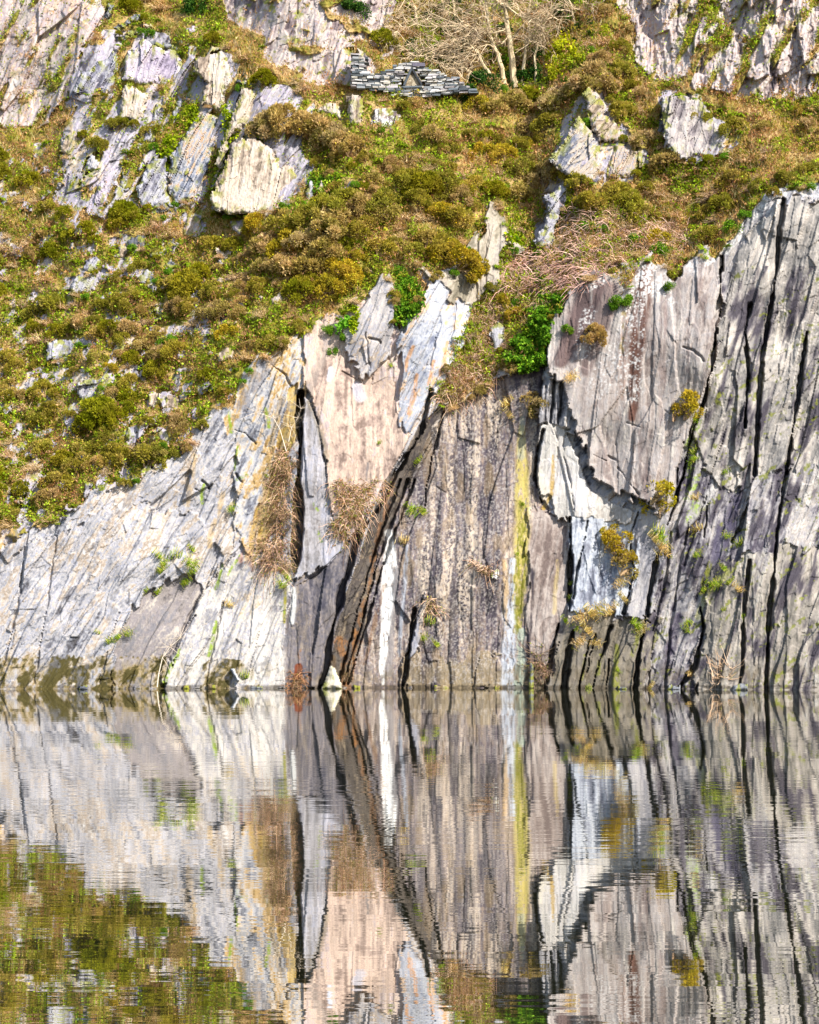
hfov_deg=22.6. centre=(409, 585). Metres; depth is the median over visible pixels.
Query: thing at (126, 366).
heath shrub
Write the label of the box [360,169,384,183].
gorse bush
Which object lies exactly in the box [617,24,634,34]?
gorse bush
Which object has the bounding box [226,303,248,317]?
gorse bush
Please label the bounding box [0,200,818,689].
cliff
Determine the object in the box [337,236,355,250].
gorse bush
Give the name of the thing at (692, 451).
grass tuft
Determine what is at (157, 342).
leafy shrub
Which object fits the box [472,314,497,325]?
bramble bush
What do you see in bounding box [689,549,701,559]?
grass tuft
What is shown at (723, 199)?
gorse bush
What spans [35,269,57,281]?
heath shrub
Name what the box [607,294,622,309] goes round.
leafy shrub
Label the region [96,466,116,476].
heath shrub
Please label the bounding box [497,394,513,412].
grass tuft
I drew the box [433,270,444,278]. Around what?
gorse bush
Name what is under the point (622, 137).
gorse bush
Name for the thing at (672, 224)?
bramble bush
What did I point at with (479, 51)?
heath shrub
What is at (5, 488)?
gorse bush
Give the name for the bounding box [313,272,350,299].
gorse bush
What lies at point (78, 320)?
gorse bush
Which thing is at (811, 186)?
leafy shrub
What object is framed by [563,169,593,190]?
gorse bush
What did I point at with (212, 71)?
rock outcrop
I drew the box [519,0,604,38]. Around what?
bare tree
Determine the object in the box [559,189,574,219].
ivy
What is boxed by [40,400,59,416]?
gorse bush
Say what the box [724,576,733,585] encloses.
grass tuft
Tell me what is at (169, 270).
leafy shrub
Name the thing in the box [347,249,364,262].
gorse bush
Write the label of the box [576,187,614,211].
gorse bush
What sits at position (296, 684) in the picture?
bramble bush
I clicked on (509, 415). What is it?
grass tuft
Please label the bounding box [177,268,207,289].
gorse bush
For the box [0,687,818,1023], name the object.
water
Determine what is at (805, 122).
gorse bush
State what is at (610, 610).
grass tuft
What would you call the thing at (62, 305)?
heath shrub
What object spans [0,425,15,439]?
gorse bush
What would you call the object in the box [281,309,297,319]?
heath shrub
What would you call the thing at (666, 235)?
gorse bush
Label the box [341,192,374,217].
gorse bush
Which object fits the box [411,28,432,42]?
bramble bush
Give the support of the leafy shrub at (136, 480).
on the hill
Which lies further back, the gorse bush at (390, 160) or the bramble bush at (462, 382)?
the gorse bush at (390, 160)
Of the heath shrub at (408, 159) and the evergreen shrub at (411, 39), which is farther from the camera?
the evergreen shrub at (411, 39)
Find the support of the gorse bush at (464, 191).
on the hill
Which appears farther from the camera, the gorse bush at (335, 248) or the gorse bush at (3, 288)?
the gorse bush at (3, 288)
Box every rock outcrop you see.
[47,340,76,360]
[59,129,84,155]
[71,274,97,293]
[72,51,117,93]
[76,378,98,399]
[113,14,140,30]
[116,31,135,41]
[119,84,148,120]
[122,36,181,85]
[136,156,169,207]
[144,39,177,49]
[152,201,172,213]
[167,112,218,202]
[193,51,230,110]
[210,138,296,214]
[216,87,257,168]
[316,102,344,119]
[370,108,400,128]
[533,185,571,249]
[549,116,600,180]
[582,87,624,141]
[606,141,642,178]
[661,95,727,159]
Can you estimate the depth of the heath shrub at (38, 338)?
107.94 m
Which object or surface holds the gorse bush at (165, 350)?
on the crag
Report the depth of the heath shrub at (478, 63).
112.32 m
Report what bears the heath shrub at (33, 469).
on the crag
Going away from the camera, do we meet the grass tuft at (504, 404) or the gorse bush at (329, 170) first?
the grass tuft at (504, 404)
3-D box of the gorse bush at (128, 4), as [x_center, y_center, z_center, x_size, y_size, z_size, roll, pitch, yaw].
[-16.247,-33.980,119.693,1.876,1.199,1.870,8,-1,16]
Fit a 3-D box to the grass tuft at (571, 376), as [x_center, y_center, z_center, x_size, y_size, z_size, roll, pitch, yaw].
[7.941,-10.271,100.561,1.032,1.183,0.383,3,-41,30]
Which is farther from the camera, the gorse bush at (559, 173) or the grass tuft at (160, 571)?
the gorse bush at (559, 173)
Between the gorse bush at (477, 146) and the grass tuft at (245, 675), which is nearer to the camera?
the grass tuft at (245, 675)
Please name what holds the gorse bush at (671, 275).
on the hill
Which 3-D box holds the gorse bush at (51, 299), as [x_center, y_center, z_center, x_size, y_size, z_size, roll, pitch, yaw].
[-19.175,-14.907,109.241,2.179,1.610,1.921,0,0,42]
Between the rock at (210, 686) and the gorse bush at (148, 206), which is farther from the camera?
the gorse bush at (148, 206)
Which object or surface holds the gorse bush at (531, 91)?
on the hill
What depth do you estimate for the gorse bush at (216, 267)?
107.20 m
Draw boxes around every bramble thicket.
[244,439,303,608]
[279,668,311,687]
[318,471,397,560]
[411,593,449,630]
[426,341,503,440]
[462,556,501,592]
[468,286,517,359]
[485,233,631,309]
[516,637,568,686]
[551,201,693,265]
[705,646,741,689]
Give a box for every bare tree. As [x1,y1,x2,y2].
[374,0,472,51]
[393,0,513,84]
[394,22,494,100]
[396,8,503,86]
[410,0,494,33]
[410,0,569,87]
[478,0,575,86]
[512,12,556,83]
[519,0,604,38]
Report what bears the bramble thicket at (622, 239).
on the crag
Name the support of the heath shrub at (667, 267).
on the hill
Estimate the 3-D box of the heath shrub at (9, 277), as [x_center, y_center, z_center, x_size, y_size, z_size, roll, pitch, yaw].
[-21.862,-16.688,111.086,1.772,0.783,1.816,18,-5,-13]
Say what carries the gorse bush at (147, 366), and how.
on the crag
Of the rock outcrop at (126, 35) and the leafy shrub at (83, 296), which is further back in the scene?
the rock outcrop at (126, 35)
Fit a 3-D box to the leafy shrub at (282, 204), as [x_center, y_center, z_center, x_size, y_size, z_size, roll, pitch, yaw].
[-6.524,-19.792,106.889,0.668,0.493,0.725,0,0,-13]
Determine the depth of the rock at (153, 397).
103.59 m
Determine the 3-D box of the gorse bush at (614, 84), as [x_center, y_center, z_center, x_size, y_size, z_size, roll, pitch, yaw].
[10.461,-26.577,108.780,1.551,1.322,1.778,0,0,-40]
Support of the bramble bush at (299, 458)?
on the cliff
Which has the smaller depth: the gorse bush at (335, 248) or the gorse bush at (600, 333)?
the gorse bush at (600, 333)
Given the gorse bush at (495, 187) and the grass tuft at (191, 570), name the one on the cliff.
the grass tuft at (191, 570)
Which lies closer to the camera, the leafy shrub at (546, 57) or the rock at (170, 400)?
the rock at (170, 400)
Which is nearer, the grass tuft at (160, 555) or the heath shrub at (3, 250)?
the grass tuft at (160, 555)
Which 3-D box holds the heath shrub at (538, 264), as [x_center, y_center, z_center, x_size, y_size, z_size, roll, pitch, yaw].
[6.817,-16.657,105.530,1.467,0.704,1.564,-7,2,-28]
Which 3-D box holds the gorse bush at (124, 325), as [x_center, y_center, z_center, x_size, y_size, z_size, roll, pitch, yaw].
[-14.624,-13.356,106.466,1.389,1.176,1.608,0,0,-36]
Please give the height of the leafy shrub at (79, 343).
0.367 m
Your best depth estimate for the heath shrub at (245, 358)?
102.29 m
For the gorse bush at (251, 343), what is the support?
on the hill
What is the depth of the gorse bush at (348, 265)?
103.36 m
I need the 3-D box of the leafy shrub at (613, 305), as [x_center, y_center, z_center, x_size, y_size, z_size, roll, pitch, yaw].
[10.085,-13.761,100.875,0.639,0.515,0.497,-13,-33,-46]
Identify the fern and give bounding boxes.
[119,148,136,155]
[372,157,384,162]
[695,244,710,255]
[703,102,713,107]
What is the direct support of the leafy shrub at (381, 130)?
on the hill
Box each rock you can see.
[79,685,87,689]
[83,256,100,271]
[86,154,99,170]
[94,176,107,206]
[102,3,113,20]
[103,263,111,272]
[117,245,128,257]
[120,171,128,192]
[125,427,135,439]
[128,235,145,247]
[139,128,154,142]
[139,269,153,284]
[142,24,152,28]
[146,103,161,125]
[149,392,160,407]
[152,427,171,440]
[164,260,176,268]
[165,395,180,411]
[173,94,184,118]
[183,216,202,237]
[186,26,198,35]
[208,684,216,688]
[215,347,233,361]
[216,247,227,258]
[230,219,243,234]
[231,669,238,680]
[235,79,252,87]
[251,686,262,688]
[272,293,287,304]
[306,182,313,199]
[347,94,363,125]
[434,685,448,687]
[489,321,503,350]
[490,569,498,578]
[529,663,534,687]
[668,684,679,688]
[733,683,747,689]
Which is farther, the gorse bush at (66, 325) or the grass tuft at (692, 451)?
the gorse bush at (66, 325)
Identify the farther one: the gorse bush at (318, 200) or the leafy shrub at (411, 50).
the leafy shrub at (411, 50)
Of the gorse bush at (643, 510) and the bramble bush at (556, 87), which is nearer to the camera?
the gorse bush at (643, 510)
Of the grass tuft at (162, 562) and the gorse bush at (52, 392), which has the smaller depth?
the grass tuft at (162, 562)
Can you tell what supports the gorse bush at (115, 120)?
on the crag
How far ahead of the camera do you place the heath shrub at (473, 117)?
109.96 m
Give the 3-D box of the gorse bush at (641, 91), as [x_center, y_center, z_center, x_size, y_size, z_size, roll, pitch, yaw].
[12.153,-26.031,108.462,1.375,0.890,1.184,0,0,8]
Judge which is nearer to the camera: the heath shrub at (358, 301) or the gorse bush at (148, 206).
the heath shrub at (358, 301)
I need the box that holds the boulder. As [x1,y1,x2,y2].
[322,666,341,688]
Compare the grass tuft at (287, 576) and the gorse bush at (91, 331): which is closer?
the grass tuft at (287, 576)
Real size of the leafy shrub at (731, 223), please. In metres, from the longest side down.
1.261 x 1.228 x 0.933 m
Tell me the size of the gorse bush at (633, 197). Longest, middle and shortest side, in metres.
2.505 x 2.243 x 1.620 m
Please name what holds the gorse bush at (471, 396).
on the hill
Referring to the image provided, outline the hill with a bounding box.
[0,0,818,549]
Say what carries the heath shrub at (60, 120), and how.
on the hill
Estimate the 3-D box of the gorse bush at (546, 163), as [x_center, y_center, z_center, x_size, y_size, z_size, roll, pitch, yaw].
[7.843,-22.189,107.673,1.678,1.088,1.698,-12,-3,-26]
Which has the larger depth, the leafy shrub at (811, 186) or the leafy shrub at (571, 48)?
the leafy shrub at (571, 48)
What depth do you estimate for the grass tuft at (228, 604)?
100.66 m
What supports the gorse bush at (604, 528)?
on the cliff
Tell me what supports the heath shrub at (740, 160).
on the hill
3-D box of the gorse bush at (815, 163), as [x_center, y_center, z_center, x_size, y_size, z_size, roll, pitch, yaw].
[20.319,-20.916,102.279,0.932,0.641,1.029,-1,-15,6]
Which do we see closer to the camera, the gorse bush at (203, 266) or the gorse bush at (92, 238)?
the gorse bush at (203, 266)
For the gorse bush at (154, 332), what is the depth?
105.69 m
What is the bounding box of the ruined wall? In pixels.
[350,53,477,98]
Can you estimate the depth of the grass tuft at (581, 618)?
99.47 m
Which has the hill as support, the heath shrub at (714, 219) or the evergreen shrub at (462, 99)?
the evergreen shrub at (462, 99)
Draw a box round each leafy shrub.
[73,341,81,347]
[81,293,88,300]
[96,385,104,390]
[122,40,129,46]
[126,243,137,250]
[132,477,140,483]
[136,27,144,34]
[143,28,155,37]
[147,142,158,150]
[155,338,165,345]
[158,442,167,449]
[163,267,172,275]
[166,334,177,341]
[170,201,178,209]
[222,214,229,219]
[235,83,245,91]
[238,378,247,383]
[243,367,253,373]
[278,201,290,207]
[320,324,334,335]
[326,346,338,356]
[339,333,345,342]
[349,180,360,187]
[376,127,384,133]
[393,264,405,276]
[394,277,416,289]
[400,48,414,57]
[409,302,421,310]
[449,268,459,276]
[500,84,508,92]
[501,55,508,65]
[510,246,519,254]
[511,298,520,305]
[533,276,546,283]
[544,51,555,64]
[545,30,577,80]
[547,65,558,81]
[552,38,566,53]
[553,53,572,65]
[561,323,574,333]
[574,51,586,64]
[576,219,597,233]
[583,117,591,128]
[585,45,595,52]
[594,224,609,234]
[598,23,611,37]
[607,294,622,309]
[608,302,617,310]
[619,293,632,306]
[627,233,645,245]
[649,241,668,259]
[663,281,676,292]
[719,152,728,158]
[721,218,743,234]
[737,209,751,219]
[793,181,802,188]
[806,182,817,191]
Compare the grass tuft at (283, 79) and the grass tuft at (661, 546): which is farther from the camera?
the grass tuft at (283, 79)
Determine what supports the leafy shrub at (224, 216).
on the hill
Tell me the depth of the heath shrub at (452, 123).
109.21 m
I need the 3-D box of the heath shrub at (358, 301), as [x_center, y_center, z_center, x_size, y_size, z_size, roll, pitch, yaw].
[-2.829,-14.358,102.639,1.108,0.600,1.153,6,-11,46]
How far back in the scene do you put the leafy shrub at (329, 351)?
102.31 m
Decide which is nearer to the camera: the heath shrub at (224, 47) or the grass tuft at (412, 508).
the grass tuft at (412, 508)
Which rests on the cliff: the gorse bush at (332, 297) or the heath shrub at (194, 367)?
the gorse bush at (332, 297)
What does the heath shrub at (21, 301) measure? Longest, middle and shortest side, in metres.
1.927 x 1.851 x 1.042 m
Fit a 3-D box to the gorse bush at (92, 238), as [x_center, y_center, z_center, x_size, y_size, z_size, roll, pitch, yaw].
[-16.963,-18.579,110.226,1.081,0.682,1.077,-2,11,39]
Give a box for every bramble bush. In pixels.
[254,539,273,560]
[255,499,300,536]
[255,553,280,569]
[267,536,298,562]
[270,464,294,490]
[271,559,296,574]
[274,481,302,504]
[274,521,301,549]
[289,457,300,470]
[291,676,303,687]
[342,672,351,681]
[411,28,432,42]
[429,388,469,404]
[435,365,454,381]
[450,361,469,372]
[451,379,474,399]
[461,331,481,345]
[462,349,487,366]
[466,369,497,384]
[470,564,482,574]
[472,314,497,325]
[487,303,508,320]
[508,223,532,239]
[517,298,546,312]
[520,276,537,290]
[521,658,551,681]
[529,216,542,225]
[534,671,551,684]
[536,188,554,202]
[536,267,559,282]
[548,82,563,95]
[557,240,575,252]
[557,243,597,263]
[575,209,592,217]
[598,237,618,252]
[608,230,627,237]
[661,222,682,231]
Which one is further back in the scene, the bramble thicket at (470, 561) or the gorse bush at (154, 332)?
the gorse bush at (154, 332)
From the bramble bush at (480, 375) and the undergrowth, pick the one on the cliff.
the bramble bush at (480, 375)
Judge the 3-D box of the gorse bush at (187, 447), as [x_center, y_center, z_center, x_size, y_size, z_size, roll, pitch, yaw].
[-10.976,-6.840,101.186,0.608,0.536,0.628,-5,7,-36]
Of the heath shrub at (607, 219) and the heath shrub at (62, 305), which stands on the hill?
the heath shrub at (607, 219)
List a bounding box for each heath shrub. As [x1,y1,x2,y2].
[0,231,13,239]
[0,240,17,252]
[0,271,17,281]
[0,434,22,446]
[0,443,19,460]
[0,514,21,527]
[4,291,33,309]
[5,257,22,269]
[7,400,36,414]
[8,465,34,483]
[9,195,23,205]
[11,245,24,255]
[13,269,29,277]
[16,233,38,248]
[16,460,43,472]
[24,325,52,345]
[30,193,43,203]
[32,315,57,329]
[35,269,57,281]
[40,145,54,153]
[49,260,61,270]
[55,396,67,406]
[56,112,71,124]
[56,303,73,310]
[62,299,83,308]
[69,288,80,297]
[79,307,92,316]
[96,105,110,114]
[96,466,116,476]
[116,362,129,369]
[120,265,132,272]
[121,440,139,449]
[132,224,159,236]
[136,316,155,325]
[138,245,147,253]
[138,380,157,390]
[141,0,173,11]
[144,218,172,230]
[144,300,158,308]
[145,409,162,415]
[153,82,167,91]
[153,226,189,240]
[179,199,188,204]
[180,318,202,327]
[185,364,197,370]
[185,438,199,445]
[212,252,224,258]
[217,268,243,281]
[220,42,231,50]
[232,50,258,61]
[236,266,261,280]
[236,351,257,361]
[245,297,276,322]
[254,350,274,360]
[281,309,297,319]
[285,76,306,85]
[291,78,318,93]
[296,309,312,321]
[306,143,326,152]
[345,295,362,303]
[378,95,391,101]
[380,274,396,283]
[389,217,406,231]
[391,206,421,222]
[392,19,420,35]
[394,148,428,166]
[394,225,413,239]
[395,7,413,17]
[410,148,435,162]
[410,206,434,223]
[419,158,437,170]
[422,99,438,109]
[431,9,453,20]
[442,119,459,128]
[447,404,458,411]
[455,170,468,179]
[455,229,469,245]
[459,109,482,124]
[459,143,476,154]
[464,56,489,66]
[468,44,491,57]
[478,380,492,388]
[480,12,513,21]
[489,165,509,175]
[492,198,506,205]
[493,204,506,210]
[506,24,527,43]
[512,283,532,297]
[513,1,544,16]
[514,50,527,63]
[516,18,537,27]
[530,258,545,266]
[548,251,564,259]
[566,3,592,12]
[575,35,598,46]
[578,235,605,251]
[580,272,597,280]
[583,275,599,281]
[587,32,615,45]
[592,215,621,224]
[595,200,619,214]
[603,243,631,266]
[611,207,627,218]
[617,216,647,228]
[625,248,646,259]
[628,102,649,116]
[641,182,673,197]
[655,142,664,149]
[656,261,675,271]
[660,189,693,205]
[665,193,679,204]
[665,202,689,220]
[674,171,689,180]
[687,182,728,205]
[692,161,720,172]
[703,211,722,224]
[707,43,722,49]
[725,148,760,163]
[740,183,752,192]
[750,169,765,178]
[757,153,775,161]
[759,141,776,153]
[803,153,818,161]
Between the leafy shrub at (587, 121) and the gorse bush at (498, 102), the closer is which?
the leafy shrub at (587, 121)
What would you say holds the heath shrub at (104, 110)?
on the crag
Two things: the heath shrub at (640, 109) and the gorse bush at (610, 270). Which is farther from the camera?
the heath shrub at (640, 109)
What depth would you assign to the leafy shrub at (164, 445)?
101.10 m
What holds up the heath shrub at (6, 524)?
on the crag
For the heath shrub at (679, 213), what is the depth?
104.12 m
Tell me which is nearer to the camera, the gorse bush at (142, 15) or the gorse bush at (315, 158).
the gorse bush at (315, 158)
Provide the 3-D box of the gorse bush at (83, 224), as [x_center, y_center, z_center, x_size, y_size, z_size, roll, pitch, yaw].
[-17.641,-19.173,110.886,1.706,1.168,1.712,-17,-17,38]
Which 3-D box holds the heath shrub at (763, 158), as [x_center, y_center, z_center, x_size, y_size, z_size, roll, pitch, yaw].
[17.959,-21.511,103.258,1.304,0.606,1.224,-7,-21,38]
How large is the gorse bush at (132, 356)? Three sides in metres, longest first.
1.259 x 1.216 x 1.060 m
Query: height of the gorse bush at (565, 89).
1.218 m
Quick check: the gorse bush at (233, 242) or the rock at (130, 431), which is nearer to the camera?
the rock at (130, 431)
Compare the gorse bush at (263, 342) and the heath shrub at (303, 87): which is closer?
the gorse bush at (263, 342)
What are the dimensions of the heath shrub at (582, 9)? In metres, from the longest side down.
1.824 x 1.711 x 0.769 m
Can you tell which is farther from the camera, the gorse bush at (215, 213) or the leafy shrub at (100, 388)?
the gorse bush at (215, 213)
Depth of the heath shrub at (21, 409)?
105.42 m
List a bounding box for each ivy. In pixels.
[159,100,199,171]
[212,100,239,187]
[286,200,320,219]
[305,165,340,193]
[333,315,353,333]
[348,304,360,334]
[393,273,426,328]
[500,292,566,373]
[504,226,535,247]
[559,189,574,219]
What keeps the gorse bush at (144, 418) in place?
on the crag
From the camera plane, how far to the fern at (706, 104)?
106.44 m
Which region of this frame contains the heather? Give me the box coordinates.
[0,0,818,525]
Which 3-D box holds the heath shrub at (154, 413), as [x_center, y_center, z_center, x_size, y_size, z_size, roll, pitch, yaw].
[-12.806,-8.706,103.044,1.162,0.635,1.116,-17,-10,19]
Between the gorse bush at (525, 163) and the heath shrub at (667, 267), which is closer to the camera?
the heath shrub at (667, 267)
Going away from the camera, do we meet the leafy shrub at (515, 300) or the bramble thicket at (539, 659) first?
the bramble thicket at (539, 659)
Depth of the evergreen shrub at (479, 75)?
111.28 m
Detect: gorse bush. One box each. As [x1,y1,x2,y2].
[0,146,8,160]
[0,161,11,179]
[0,282,6,296]
[0,349,15,361]
[0,377,15,388]
[0,384,16,401]
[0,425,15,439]
[0,466,8,480]
[0,482,7,500]
[3,357,25,372]
[6,508,23,521]
[10,388,27,399]
[10,480,32,497]
[13,170,41,189]
[19,305,44,320]
[23,246,43,260]
[24,406,52,429]
[25,316,44,332]
[26,378,61,400]
[28,357,42,368]
[30,438,53,460]
[30,495,43,505]
[32,291,67,314]
[33,199,57,216]
[35,487,64,507]
[36,229,52,239]
[37,469,72,491]
[39,241,65,259]
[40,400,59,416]
[45,323,64,338]
[50,448,73,466]
[54,205,72,221]
[54,318,75,336]
[58,227,78,243]
[58,450,92,473]
[63,366,79,376]
[63,409,76,420]
[67,219,96,240]
[69,437,98,454]
[70,313,89,331]
[71,410,106,434]
[77,130,88,137]
[80,395,118,424]
[80,454,107,472]
[83,325,108,341]
[84,135,109,153]
[85,349,110,362]
[86,234,101,246]
[86,312,102,325]
[90,269,98,274]
[92,436,107,450]
[93,297,115,313]
[93,424,114,441]
[95,319,117,335]
[97,406,130,429]
[98,362,118,372]
[99,441,134,466]
[103,116,128,131]
[103,385,118,398]
[105,212,130,231]
[107,199,137,219]
[108,268,128,283]
[108,292,132,310]
[108,330,130,346]
[111,349,127,361]
[114,30,122,36]
[115,318,142,333]
[115,478,131,486]
[116,388,140,404]
[117,0,144,13]
[117,373,145,388]
[119,117,128,122]
[119,207,143,223]
[121,349,142,366]
[122,401,138,412]
[126,259,149,273]
[126,335,154,350]
[128,119,139,128]
[129,289,149,304]
[129,304,149,315]
[132,441,166,472]
[137,415,154,427]
[138,120,161,135]
[140,13,148,19]
[141,358,170,379]
[142,203,152,211]
[145,325,165,339]
[145,345,162,359]
[150,439,180,459]
[151,254,159,260]
[155,274,173,296]
[157,338,188,359]
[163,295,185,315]
[166,268,202,293]
[166,284,193,301]
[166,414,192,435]
[175,297,198,314]
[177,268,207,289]
[181,442,192,452]
[189,260,212,280]
[193,302,220,322]
[195,419,208,430]
[196,366,216,382]
[197,279,221,300]
[198,235,223,251]
[203,30,223,46]
[208,299,230,319]
[209,263,227,273]
[210,210,221,217]
[213,323,238,340]
[214,386,231,395]
[220,236,243,253]
[225,287,242,298]
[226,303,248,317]
[230,250,251,264]
[231,278,246,288]
[236,295,252,306]
[238,233,252,242]
[239,339,255,348]
[240,211,263,236]
[243,276,269,294]
[244,109,282,143]
[245,66,277,88]
[248,230,285,256]
[249,257,273,273]
[253,333,276,350]
[264,207,296,233]
[264,227,309,258]
[265,101,315,135]
[267,252,298,275]
[271,276,289,289]
[273,336,286,348]
[277,339,291,348]
[280,276,316,306]
[281,226,322,250]
[284,109,333,143]
[287,317,306,332]
[288,246,330,275]
[290,203,317,228]
[293,271,320,288]
[294,274,315,296]
[301,191,345,222]
[308,206,354,244]
[309,121,349,149]
[309,155,326,166]
[309,235,346,260]
[310,217,342,237]
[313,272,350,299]
[321,168,336,176]
[322,256,364,280]
[324,293,340,306]
[325,181,340,191]
[326,186,361,215]
[328,129,364,164]
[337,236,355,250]
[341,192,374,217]
[343,266,362,291]
[345,159,358,170]
[346,214,383,241]
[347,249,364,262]
[355,180,370,191]
[357,149,373,161]
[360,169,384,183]
[360,237,396,262]
[362,186,410,222]
[362,260,384,274]
[366,184,380,194]
[369,27,398,47]
[378,154,402,171]
[382,166,422,188]
[382,235,406,251]
[386,290,400,298]
[387,297,400,305]
[395,100,414,110]
[398,188,433,207]
[401,181,424,195]
[402,241,426,257]
[404,169,445,196]
[406,95,425,107]
[407,228,451,254]
[410,119,428,132]
[410,260,421,268]
[411,123,447,142]
[413,295,425,301]
[423,201,452,218]
[425,238,464,264]
[429,157,445,169]
[429,274,438,281]
[432,188,451,201]
[433,139,461,153]
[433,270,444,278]
[435,168,460,192]
[436,203,474,229]
[441,161,457,171]
[441,363,451,371]
[444,183,474,209]
[444,243,485,283]
[459,258,490,276]
[460,173,492,196]
[461,129,476,137]
[462,94,492,114]
[466,200,482,210]
[467,142,498,161]
[467,316,481,326]
[467,394,475,400]
[473,384,485,395]
[476,128,494,141]
[477,97,509,114]
[482,179,510,197]
[484,282,496,289]
[487,142,518,164]
[491,131,505,142]
[493,291,510,307]
[495,346,504,354]
[499,352,515,370]
[500,88,532,109]
[503,153,536,177]
[503,181,539,208]
[504,306,525,320]
[506,344,516,350]
[507,135,531,150]
[509,364,517,375]
[514,115,539,132]
[519,85,540,102]
[519,390,539,411]
[524,140,539,152]
[526,161,554,187]
[528,102,539,113]
[528,396,549,418]
[529,110,565,133]
[532,132,543,141]
[537,88,573,112]
[543,159,554,168]
[547,314,554,320]
[549,167,566,183]
[559,81,589,96]
[560,287,569,295]
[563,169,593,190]
[567,58,618,93]
[568,196,578,208]
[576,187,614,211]
[579,322,607,346]
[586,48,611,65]
[588,251,604,263]
[590,74,622,96]
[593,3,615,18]
[599,523,619,538]
[601,529,633,551]
[602,180,632,199]
[604,92,622,103]
[604,542,626,565]
[606,267,616,273]
[608,37,632,54]
[608,58,636,78]
[608,100,640,119]
[610,188,648,217]
[610,552,638,580]
[613,548,638,563]
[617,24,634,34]
[618,77,640,89]
[618,134,628,141]
[626,86,647,100]
[626,203,662,225]
[627,129,663,147]
[630,169,640,177]
[636,180,655,194]
[638,479,676,507]
[641,500,669,517]
[646,227,671,245]
[648,147,687,175]
[666,270,677,278]
[670,402,683,421]
[678,389,699,413]
[681,401,703,419]
[687,157,696,163]
[690,225,718,244]
[691,111,712,121]
[695,203,719,219]
[702,153,713,162]
[707,191,735,213]
[714,168,748,191]
[717,115,748,136]
[747,178,769,191]
[752,119,772,132]
[766,185,781,196]
[774,166,800,185]
[791,104,804,115]
[796,162,816,174]
[797,117,818,129]
[807,126,818,145]
[809,159,818,168]
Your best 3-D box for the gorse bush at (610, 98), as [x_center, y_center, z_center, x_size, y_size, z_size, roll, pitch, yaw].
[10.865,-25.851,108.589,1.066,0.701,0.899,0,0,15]
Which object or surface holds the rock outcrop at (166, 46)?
on the crag
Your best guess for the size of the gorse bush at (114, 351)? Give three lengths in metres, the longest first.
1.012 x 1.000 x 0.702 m
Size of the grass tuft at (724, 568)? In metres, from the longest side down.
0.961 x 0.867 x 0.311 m
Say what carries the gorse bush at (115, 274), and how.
on the crag
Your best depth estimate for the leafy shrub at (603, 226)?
104.20 m
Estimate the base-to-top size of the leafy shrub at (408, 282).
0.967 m
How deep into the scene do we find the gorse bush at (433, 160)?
107.35 m
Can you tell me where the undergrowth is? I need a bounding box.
[0,0,818,527]
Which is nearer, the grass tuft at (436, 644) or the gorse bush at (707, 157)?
the grass tuft at (436, 644)
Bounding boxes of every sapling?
[157,624,187,686]
[244,404,286,450]
[280,401,309,443]
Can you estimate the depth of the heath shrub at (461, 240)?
105.17 m
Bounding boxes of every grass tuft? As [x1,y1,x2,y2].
[104,633,114,643]
[112,631,121,642]
[123,627,132,639]
[152,547,167,559]
[154,561,166,576]
[157,555,170,567]
[165,545,185,559]
[179,576,192,586]
[181,553,202,570]
[186,561,200,578]
[187,541,195,552]
[222,600,235,607]
[224,502,238,512]
[239,668,251,678]
[274,576,289,589]
[277,76,289,81]
[282,571,291,579]
[395,533,410,546]
[402,500,418,517]
[414,453,422,463]
[416,501,428,515]
[420,631,431,642]
[424,613,437,625]
[431,637,439,647]
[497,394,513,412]
[503,406,516,421]
[560,614,570,626]
[565,369,580,382]
[569,634,587,649]
[571,607,593,624]
[579,620,597,639]
[583,602,599,623]
[589,600,609,618]
[589,635,605,649]
[599,599,619,619]
[611,573,629,588]
[617,591,628,604]
[629,617,643,627]
[631,618,650,637]
[643,520,668,536]
[647,529,661,543]
[652,542,673,562]
[653,533,669,544]
[654,535,671,558]
[679,618,693,628]
[686,455,696,463]
[686,520,702,534]
[686,669,692,676]
[688,443,697,454]
[688,492,701,500]
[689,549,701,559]
[699,586,706,595]
[700,254,708,259]
[705,578,715,590]
[709,577,725,586]
[717,561,726,571]
[721,466,731,475]
[721,529,732,540]
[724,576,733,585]
[732,580,746,592]
[733,536,744,546]
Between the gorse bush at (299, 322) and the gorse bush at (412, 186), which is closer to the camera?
the gorse bush at (299, 322)
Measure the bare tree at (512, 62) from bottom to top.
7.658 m
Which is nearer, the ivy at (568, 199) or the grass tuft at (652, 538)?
the grass tuft at (652, 538)
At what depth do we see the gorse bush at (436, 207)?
104.92 m
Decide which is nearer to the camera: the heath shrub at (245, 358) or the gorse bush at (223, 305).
the heath shrub at (245, 358)
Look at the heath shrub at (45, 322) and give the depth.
108.44 m
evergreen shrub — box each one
[180,0,198,15]
[197,0,218,13]
[340,0,362,13]
[351,1,372,19]
[404,37,420,50]
[420,10,431,19]
[428,46,441,61]
[448,57,462,69]
[459,82,478,103]
[467,68,491,85]
[483,73,504,93]
[494,22,512,39]
[505,70,518,83]
[515,69,531,88]
[525,61,533,68]
[526,63,543,83]
[528,46,544,64]
[551,3,563,20]
[585,19,593,27]
[585,29,594,38]
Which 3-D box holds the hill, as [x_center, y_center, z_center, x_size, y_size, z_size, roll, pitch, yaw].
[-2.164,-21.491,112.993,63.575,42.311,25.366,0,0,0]
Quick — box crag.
[0,0,818,549]

